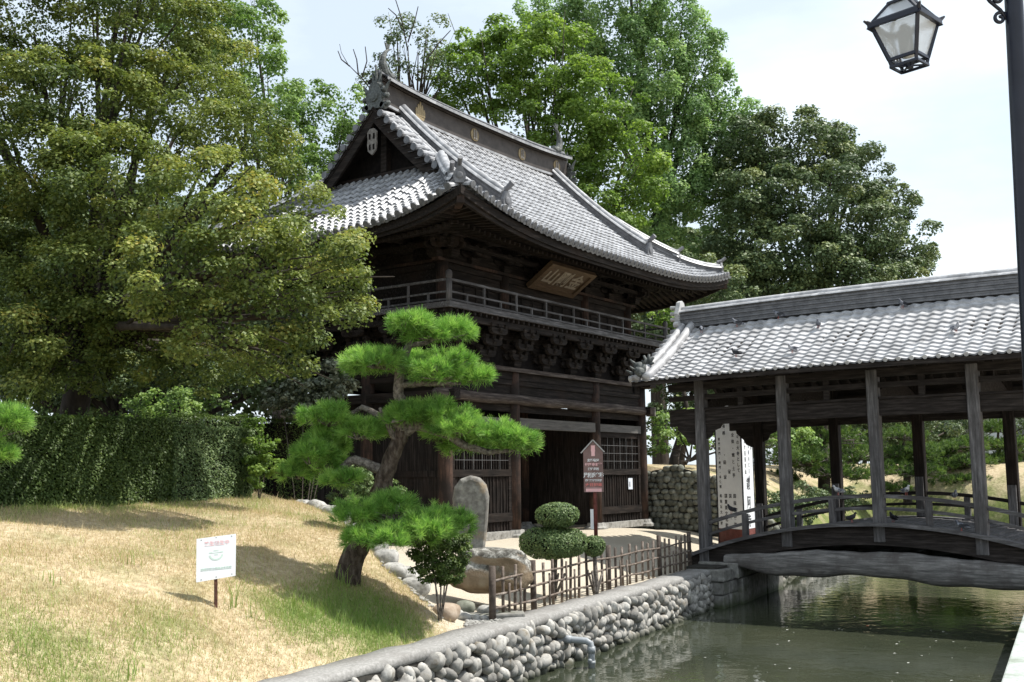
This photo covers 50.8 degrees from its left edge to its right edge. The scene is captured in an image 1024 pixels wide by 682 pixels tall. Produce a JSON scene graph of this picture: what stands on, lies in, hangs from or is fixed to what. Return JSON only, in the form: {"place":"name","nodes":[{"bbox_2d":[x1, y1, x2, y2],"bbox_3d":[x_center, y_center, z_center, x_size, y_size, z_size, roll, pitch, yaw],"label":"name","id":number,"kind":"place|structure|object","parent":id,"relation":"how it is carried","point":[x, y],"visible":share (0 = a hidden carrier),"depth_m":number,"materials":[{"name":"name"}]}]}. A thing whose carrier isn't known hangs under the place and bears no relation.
{"place":"outdoors","nodes":[
{"label":"outdoors","id":0,"kind":"place"},
{"bbox_2d":[0,461,1023,681],"bbox_3d":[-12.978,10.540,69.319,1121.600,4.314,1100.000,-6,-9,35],"label":"ground","id":1,"kind":"structure","parent":0,"point":[617,538],"depth_m":14.05,"materials":[{"name":"soil"}]},
{"bbox_2d":[0,398,37,466],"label":"edge pine","id":2,"kind":"object","parent":1,"relation":"on","point":[17,416],"visible":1,"depth_m":12.01,"materials":[{"name":"green plant"}]},
{"bbox_2d":[0,401,175,507],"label":"clipped hedge","id":3,"kind":"object","parent":1,"relation":"on","point":[86,459],"visible":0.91,"depth_m":17.73,"materials":[{"name":"green plant"}]},
{"bbox_2d":[0,194,323,419],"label":"shade tree","id":4,"kind":"object","parent":1,"relation":"on","point":[249,393],"visible":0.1,"depth_m":26.83,"materials":[{"name":"green plant"}]},
{"bbox_2d":[119,385,231,419],"bbox_3d":[-9.969,1.454,28.543,2.555,5.019,11.380,3,-8,-30],"label":"bush","id":5,"kind":"object","parent":1,"relation":"on","point":[182,392],"visible":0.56,"depth_m":23.93,"materials":[{"name":"green plant"}]},
{"bbox_2d":[4,385,351,681],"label":"tall weeds","id":6,"kind":"object","parent":1,"relation":"on","point":[231,603],"visible":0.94,"depth_m":13.26,"materials":[{"name":"green plant"}]},
{"bbox_2d":[0,0,394,415],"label":"spreading tree","id":7,"kind":"object","parent":1,"relation":"on","point":[82,316],"visible":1,"depth_m":18.46,"materials":[{"name":"green plant"}]},
{"bbox_2d":[153,408,264,502],"bbox_3d":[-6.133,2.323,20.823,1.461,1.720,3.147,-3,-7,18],"label":"hedge","id":8,"kind":"object","parent":1,"relation":"on","point":[207,462],"visible":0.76,"depth_m":20.28,"materials":[{"name":"green plant"}]},
{"bbox_2d":[196,534,235,607],"bbox_3d":[-3.619,2.868,13.208,0.485,0.983,0.112,3,-8,-27],"label":"lawn sign","id":9,"kind":"object","parent":1,"relation":"on","point":[215,558],"visible":1,"depth_m":13.24,"materials":[{"name":"white"}]},
{"bbox_2d":[0,489,461,681],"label":"grass","id":10,"kind":"structure","parent":1,"relation":"on","point":[182,506],"depth_m":13.91,"materials":[{"name":"plant"}]},
{"bbox_2d":[154,0,367,422],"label":"bright tree","id":11,"kind":"object","parent":1,"relation":"on","point":[272,61],"visible":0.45,"depth_m":38.74,"materials":[{"name":"green plant"}]},
{"bbox_2d":[240,417,285,498],"bbox_3d":[-4.973,2.363,21.348,0.812,1.731,0.958,-6,-9,35],"label":"bush","id":12,"kind":"object","parent":1,"relation":"on","point":[257,466],"visible":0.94,"depth_m":21.22,"materials":[{"name":"green plant"}]},
{"bbox_2d":[258,410,319,500],"bbox_3d":[-5.550,3.397,26.254,1.245,3.392,1.600,-6,-9,35],"label":"hedge","id":13,"kind":"object","parent":1,"relation":"on","point":[273,428],"visible":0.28,"depth_m":25.88,"materials":[{"name":"green plant"}]},
{"bbox_2d":[296,499,309,503],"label":"edging rock","id":14,"kind":"object","parent":1,"relation":"on","point":[302,500],"visible":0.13,"depth_m":21.68,"materials":[{"name":"stone"}]},
{"bbox_2d":[258,357,361,499],"bbox_3d":[-4.827,2.621,25.188,2.495,4.632,1.878,-1,-7,3],"label":"bush","id":15,"kind":"object","parent":1,"relation":"on","point":[323,386],"visible":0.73,"depth_m":25.06,"materials":[{"name":"green plant"}]},
{"bbox_2d":[306,499,326,507],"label":"edging rock","id":16,"kind":"object","parent":1,"relation":"on","point":[314,504],"visible":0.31,"depth_m":21.07,"materials":[{"name":"stone"}]},
{"bbox_2d":[321,505,335,513],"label":"edging rock","id":17,"kind":"object","parent":1,"relation":"on","point":[327,508],"visible":0.16,"depth_m":20.16,"materials":[{"name":"stone"}]},
{"bbox_2d":[325,465,407,525],"bbox_3d":[-2.558,2.811,19.190,0.911,1.333,1.565,-6,-9,35],"label":"bush","id":18,"kind":"object","parent":1,"relation":"on","point":[363,489],"visible":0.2,"depth_m":18.86,"materials":[{"name":"green plant"}]},
{"bbox_2d":[373,548,398,564],"bbox_3d":[-2.076,3.577,17.686,0.451,0.363,0.477,0,-7,-3],"label":"edging rock","id":19,"kind":"object","parent":1,"relation":"on","point":[385,555],"visible":0.62,"depth_m":17.52,"materials":[{"name":"stone"}]},
{"bbox_2d":[385,562,406,577],"bbox_3d":[-1.879,3.685,17.273,0.401,0.275,0.347,0,-7,-9],"label":"edging rock","id":20,"kind":"object","parent":1,"relation":"on","point":[400,569],"visible":0.63,"depth_m":17.16,"materials":[{"name":"stone"}]},
{"bbox_2d":[338,0,463,100],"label":"sparse tree","id":21,"kind":"object","parent":1,"relation":"on","point":[428,61],"visible":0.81,"depth_m":45.96,"materials":[{"name":"green plant"}]},
{"bbox_2d":[274,305,545,586],"bbox_3d":[-1.455,1.633,15.610,3.962,4.262,2.216,1,-7,-10],"label":"garden pine","id":22,"kind":"object","parent":1,"relation":"on","point":[399,420],"visible":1,"depth_m":15.44,"materials":[{"name":"green plant"}]},
{"bbox_2d":[401,566,419,578],"bbox_3d":[-1.720,3.853,17.562,0.488,0.382,0.562,-6,-9,35],"label":"edging rock","id":23,"kind":"object","parent":1,"relation":"on","point":[411,575],"visible":0.13,"depth_m":17.36,"materials":[{"name":"stone"}]},
{"bbox_2d":[402,577,430,596],"bbox_3d":[-1.532,3.913,17.041,0.519,0.365,0.450,-6,-9,35],"label":"edging rock","id":24,"kind":"object","parent":1,"relation":"on","point":[424,589],"visible":0.41,"depth_m":16.89,"materials":[{"name":"stone"}]},
{"bbox_2d":[344,521,505,626],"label":"gravel","id":25,"kind":"structure","parent":1,"relation":"on","point":[468,622],"depth_m":16.45,"materials":[{"name":"grey gravel"}]},
{"bbox_2d":[471,614,479,619],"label":"garden rock","id":26,"kind":"object","parent":25,"relation":"on","point":[475,616],"visible":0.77,"depth_m":16.69,"materials":[{"name":"stone"}]},
{"bbox_2d":[405,533,473,620],"bbox_3d":[-1.083,3.418,15.823,0.853,1.546,1.053,-6,-9,35],"label":"bush","id":27,"kind":"object","parent":1,"relation":"on","point":[450,567],"visible":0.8,"depth_m":15.70,"materials":[{"name":"green plant"}]},
{"bbox_2d":[433,603,460,621],"bbox_3d":[-1.000,4.097,16.237,0.410,0.308,0.454,-6,-9,35],"label":"garden rock","id":28,"kind":"object","parent":1,"relation":"on","point":[451,611],"visible":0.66,"depth_m":16.10,"materials":[{"name":"beige stone"}]},
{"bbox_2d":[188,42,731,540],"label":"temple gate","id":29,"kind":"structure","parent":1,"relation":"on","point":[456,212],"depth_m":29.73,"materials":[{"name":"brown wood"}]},
{"bbox_2d":[520,450,522,522],"bbox_3d":[-0.255,3.967,33.053,0.100,3.300,1.960,-6,-9,35],"label":"gate door","id":30,"kind":"structure","parent":29,"relation":"in","point":[520,450],"depth_m":33.70,"materials":[{"name":"brown wood"}]},
{"bbox_2d":[526,260,596,297],"bbox_3d":[1.460,-1.769,31.297,0.941,0.698,2.400,-6,-9,35],"label":"name plaque","id":31,"kind":"object","parent":29,"relation":"attached to","point":[558,278],"visible":1,"depth_m":31.18,"materials":[{"name":"brown wood"}]},
{"bbox_2d":[628,478,632,488],"bbox_3d":[3.747,4.516,34.159,0.018,0.350,0.270,-6,-9,35],"label":"poster","id":32,"kind":"object","parent":29,"relation":"attached to","point":[630,483],"visible":1,"depth_m":34.15,"materials":[{"name":"paper"}]},
{"bbox_2d":[457,612,470,619],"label":"garden rock","id":33,"kind":"object","parent":1,"relation":"on","point":[464,615],"visible":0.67,"depth_m":16.66,"materials":[{"name":"stone"}]},
{"bbox_2d":[456,600,475,612],"bbox_3d":[-0.754,4.264,17.239,0.340,0.245,0.361,2,-8,-21],"label":"garden rock","id":34,"kind":"object","parent":1,"relation":"on","point":[467,606],"visible":0.69,"depth_m":17.11,"materials":[{"name":"grey stone"}]},
{"bbox_2d":[0,165,967,461],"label":"distant wood","id":35,"kind":"object","parent":1,"relation":"on","point":[252,409],"depth_m":55.81,"materials":[{"name":"green plant"}]},
{"bbox_2d":[479,615,488,619],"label":"garden rock","id":36,"kind":"object","parent":1,"relation":"on","point":[482,617],"visible":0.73,"depth_m":16.71,"materials":[{"name":"stone"}]},
{"bbox_2d":[477,605,498,612],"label":"garden rock","id":37,"kind":"object","parent":1,"relation":"on","point":[483,609],"visible":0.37,"depth_m":17.07,"materials":[{"name":"stone"}]},
{"bbox_2d":[450,547,533,593],"bbox_3d":[-0.356,3.839,18.052,1.423,0.783,0.911,-1,-7,-1],"label":"base boulder","id":38,"kind":"object","parent":1,"relation":"on","point":[476,579],"visible":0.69,"depth_m":17.67,"materials":[{"name":"stone"}]},
{"bbox_2d":[452,475,488,547],"bbox_3d":[-0.692,2.893,18.221,0.620,1.237,0.320,-1,-7,0],"label":"standing stone","id":39,"kind":"object","parent":38,"relation":"on","point":[470,491],"visible":0.77,"depth_m":18.10,"materials":[{"name":"grey stone"}]},
{"bbox_2d":[470,611,524,618],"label":"stepping slab","id":40,"kind":"structure","parent":1,"relation":"on","point":[501,615],"depth_m":16.84,"materials":[{"name":"grey stone"}]},
{"bbox_2d":[257,569,796,681],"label":"stone revetment","id":41,"kind":"object","parent":1,"relation":"on","point":[528,646],"visible":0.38,"depth_m":16.51,"materials":[{"name":"stone"}]},
{"bbox_2d":[557,635,595,667],"bbox_3d":[0.919,5.015,17.311,0.869,0.603,0.182,-4,-8,25],"label":"drain pipe","id":42,"kind":"object","parent":41,"relation":"attached to","point":[570,639],"visible":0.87,"depth_m":17.19,"materials":[{"name":"plastic"}]},
{"bbox_2d":[427,10,673,230],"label":"yellow green tree","id":43,"kind":"object","parent":1,"relation":"on","point":[535,40],"visible":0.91,"depth_m":45.99,"materials":[{"name":"green plant"}]},
{"bbox_2d":[518,502,588,598],"bbox_3d":[0.744,3.839,19.569,1.236,1.843,1.102,-6,-9,35],"label":"topiary","id":44,"kind":"object","parent":1,"relation":"on","point":[555,537],"visible":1,"depth_m":19.31,"materials":[{"name":"green plant"}]},
{"bbox_2d":[489,532,691,619],"bbox_3d":[1.989,4.478,21.281,0.151,0.964,10.292,-4,-8,26],"label":"bamboo fence","id":45,"kind":"object","parent":1,"relation":"on","point":[493,594],"visible":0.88,"depth_m":19.80,"materials":[{"name":"brown wood"}]},
{"bbox_2d":[581,440,604,535],"bbox_3d":[2.073,3.868,27.449,0.622,2.710,0.164,-1,-7,4],"label":"temple sign","id":46,"kind":"object","parent":1,"relation":"on","point":[593,465],"visible":1,"depth_m":27.46,"materials":[{"name":"red paint"}]},
{"bbox_2d":[584,535,605,594],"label":"topiary","id":47,"kind":"object","parent":1,"relation":"on","point":[596,545],"visible":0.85,"depth_m":20.10,"materials":[{"name":"green plant"}]},
{"bbox_2d":[512,0,790,463],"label":"tall tree","id":48,"kind":"object","parent":1,"relation":"on","point":[641,27],"visible":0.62,"depth_m":56.59,"materials":[{"name":"green plant"}]},
{"bbox_2d":[646,308,688,464],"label":"young maple","id":49,"kind":"object","parent":1,"relation":"on","point":[664,317],"visible":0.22,"depth_m":40.94,"materials":[{"name":"green plant"}]},
{"bbox_2d":[625,464,780,536],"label":"retaining wall","id":50,"kind":"structure","parent":1,"relation":"on","point":[672,498],"depth_m":34.91,"materials":[{"name":"grey stone"}]},
{"bbox_2d":[631,244,775,464],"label":"garden evergreen","id":51,"kind":"object","parent":1,"relation":"on","point":[729,295],"visible":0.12,"depth_m":44.34,"materials":[{"name":"green plant"}]},
{"bbox_2d":[686,552,782,608],"bbox_3d":[5.640,6.297,26.866,1.100,1.809,5.255,-4,-8,27],"label":"bridge abutment","id":52,"kind":"object","parent":1,"relation":"on","point":[734,584],"visible":0.45,"depth_m":25.32,"materials":[{"name":"grey stone"}]},
{"bbox_2d":[626,267,1023,589],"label":"roofed bridge","id":53,"kind":"structure","parent":52,"relation":"on","point":[874,356],"depth_m":24.88,"materials":[{"name":"grey wood"}]},
{"bbox_2d":[727,504,736,513],"bbox_3d":[5.240,3.996,25.689,0.113,0.229,0.325,4,-9,-34],"label":"pigeon","id":54,"kind":"object","parent":53,"relation":"on","point":[731,508],"visible":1,"depth_m":25.66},
{"bbox_2d":[731,348,742,356],"bbox_3d":[5.388,0.268,25.867,0.325,0.229,0.113,-8,-10,44],"label":"pigeon","id":55,"kind":"object","parent":53,"relation":"on","point":[736,352],"visible":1,"depth_m":25.84,"materials":[{"name":"grey"}]},
{"bbox_2d":[731,318,743,326],"bbox_3d":[5.772,-0.484,27.598,0.325,0.229,0.113,-2,-7,10],"label":"pigeon","id":56,"kind":"object","parent":53,"relation":"on","point":[736,321],"visible":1,"depth_m":27.56,"materials":[{"name":"grey"}]},
{"bbox_2d":[773,310,785,318],"bbox_3d":[6.702,-0.676,27.056,0.325,0.229,0.113,-3,-8,22],"label":"pigeon","id":57,"kind":"object","parent":53,"relation":"on","point":[778,314],"visible":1,"depth_m":27.02,"materials":[{"name":"grey"}]},
{"bbox_2d":[787,343,798,350],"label":"pigeon","id":58,"kind":"object","parent":53,"relation":"on","point":[792,348],"visible":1,"depth_m":24.98,"materials":[{"name":"white"}]},
{"bbox_2d":[816,318,820,327],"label":"pigeon","id":59,"kind":"object","parent":53,"relation":"on","point":[818,323],"visible":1,"depth_m":25.81,"materials":[{"name":"grey"}]},
{"bbox_2d":[832,485,845,494],"bbox_3d":[7.361,3.354,24.291,0.325,0.229,0.113,1,-7,-13],"label":"pigeon","id":60,"kind":"object","parent":53,"relation":"on","point":[838,490],"visible":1,"depth_m":24.25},
{"bbox_2d":[845,512,856,521],"bbox_3d":[7.522,3.910,23.958,0.113,0.229,0.325,5,-9,-36],"label":"pigeon","id":61,"kind":"object","parent":53,"relation":"on","point":[851,517],"visible":1,"depth_m":23.90,"materials":[{"name":"grey"}]},
{"bbox_2d":[889,512,898,521],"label":"pigeon","id":62,"kind":"object","parent":53,"relation":"on","point":[893,517],"visible":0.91,"depth_m":23.99,"materials":[{"name":"black"}]},
{"bbox_2d":[898,298,908,305],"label":"pigeon","id":63,"kind":"object","parent":53,"relation":"on","point":[902,303],"visible":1,"depth_m":25.25,"materials":[{"name":"grey"}]},
{"bbox_2d":[900,485,909,494],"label":"pigeon","id":64,"kind":"object","parent":53,"relation":"on","point":[904,490],"visible":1,"depth_m":23.40,"materials":[{"name":"grey"}]},
{"bbox_2d":[950,490,957,497],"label":"pigeon","id":65,"kind":"object","parent":53,"relation":"on","point":[954,494],"visible":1,"depth_m":22.80,"materials":[{"name":"grey"}]},
{"bbox_2d":[950,321,958,332],"bbox_3d":[9.586,-0.295,23.352,0.113,0.229,0.325,0,-7,-9],"label":"pigeon","id":66,"kind":"object","parent":53,"relation":"on","point":[955,327],"visible":1,"depth_m":23.29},
{"bbox_2d":[955,520,970,530],"bbox_3d":[9.440,3.862,22.607,0.325,0.229,0.113,-6,-9,39],"label":"pigeon","id":67,"kind":"object","parent":53,"relation":"on","point":[960,525],"visible":1,"depth_m":22.58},
{"bbox_2d":[646,408,822,467],"bbox_3d":[8.520,3.586,39.453,9.004,2.675,2.688,6,-9,-41],"label":"broadleaf bush","id":68,"kind":"object","parent":1,"relation":"on","point":[816,441],"visible":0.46,"depth_m":37.87,"materials":[{"name":"green plant"}]},
{"bbox_2d":[714,424,755,542],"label":"notice pillar","id":69,"kind":"structure","parent":1,"relation":"on","point":[735,483],"depth_m":31.83,"materials":[{"name":"white"}]},
{"bbox_2d":[755,489,780,521],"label":"bush","id":70,"kind":"object","parent":1,"relation":"on","point":[774,497],"visible":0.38,"depth_m":34.30,"materials":[{"name":"green plant"}]},
{"bbox_2d":[779,496,818,526],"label":"bush","id":71,"kind":"object","parent":1,"relation":"on","point":[802,503],"visible":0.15,"depth_m":35.55,"materials":[{"name":"green plant"}]},
{"bbox_2d":[794,495,824,524],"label":"bush","id":72,"kind":"object","parent":1,"relation":"on","point":[809,521],"visible":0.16,"depth_m":37.50,"materials":[{"name":"green plant"}]},
{"bbox_2d":[793,480,826,505],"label":"bush","id":73,"kind":"object","parent":1,"relation":"on","point":[815,490],"visible":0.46,"depth_m":39.76,"materials":[{"name":"green plant"}]},
{"bbox_2d":[753,425,870,495],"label":"garden pine","id":74,"kind":"object","parent":1,"relation":"on","point":[818,465],"visible":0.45,"depth_m":43.17,"materials":[{"name":"green plant"}]},
{"bbox_2d":[808,484,831,506],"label":"bush","id":75,"kind":"object","parent":1,"relation":"on","point":[827,491],"visible":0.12,"depth_m":41.97,"materials":[{"name":"green plant"}]},
{"bbox_2d":[699,104,943,457],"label":"round evergreen","id":76,"kind":"object","parent":1,"relation":"on","point":[831,246],"visible":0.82,"depth_m":52.34,"materials":[{"name":"green plant"}]},
{"bbox_2d":[844,492,860,513],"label":"bush","id":77,"kind":"object","parent":1,"relation":"on","point":[846,504],"visible":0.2,"depth_m":43.61,"materials":[{"name":"green plant"}]},
{"bbox_2d":[844,485,861,503],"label":"bush","id":78,"kind":"object","parent":1,"relation":"on","point":[849,487],"visible":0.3,"depth_m":46.13,"materials":[{"name":"green plant"}]},
{"bbox_2d":[846,489,869,504],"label":"bush","id":79,"kind":"object","parent":1,"relation":"on","point":[864,502],"visible":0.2,"depth_m":47.51,"materials":[{"name":"green plant"}]},
{"bbox_2d":[712,418,1023,463],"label":"shade tree","id":80,"kind":"object","parent":1,"relation":"on","point":[954,428],"visible":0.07,"depth_m":61.46,"materials":[{"name":"green plant"}]},
{"bbox_2d":[867,424,947,501],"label":"garden pine","id":81,"kind":"object","parent":1,"relation":"on","point":[901,454],"visible":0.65,"depth_m":47.43,"materials":[{"name":"green plant"}]},
{"bbox_2d":[863,0,1023,393],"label":"street lamp","id":82,"kind":"object","parent":1,"relation":"on","point":[904,32],"visible":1,"depth_m":8.12,"materials":[{"name":"black metal"}]},
{"bbox_2d":[909,433,1001,486],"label":"garden pine","id":83,"kind":"object","parent":1,"relation":"on","point":[949,460],"visible":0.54,"depth_m":49.33,"materials":[{"name":"green plant"}]},
{"bbox_2d":[953,418,1023,460],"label":"house","id":84,"kind":"structure","parent":1,"relation":"on","point":[995,436],"depth_m":70.35,"materials":[{"name":"tile"}]},
{"bbox_2d":[966,418,1023,463],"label":"garden pine","id":85,"kind":"object","parent":1,"relation":"on","point":[994,426],"visible":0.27,"depth_m":51.45,"materials":[{"name":"green plant"}]},
{"bbox_2d":[1002,615,1023,681],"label":"moat kerb","id":86,"kind":"structure","parent":1,"relation":"on","point":[1014,671],"depth_m":11.55,"materials":[{"name":"grey stone"}]},
{"bbox_2d":[0,0,1023,464],"label":"sky","id":87,"kind":"structure","parent":0,"point":[944,125],"materials":[{"name":"white"}]},
{"bbox_2d":[528,575,1023,681],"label":"water","id":88,"kind":"structure","parent":0,"point":[827,636],"depth_m":19.69,"materials":[{"name":"green liquid"}]}
]}

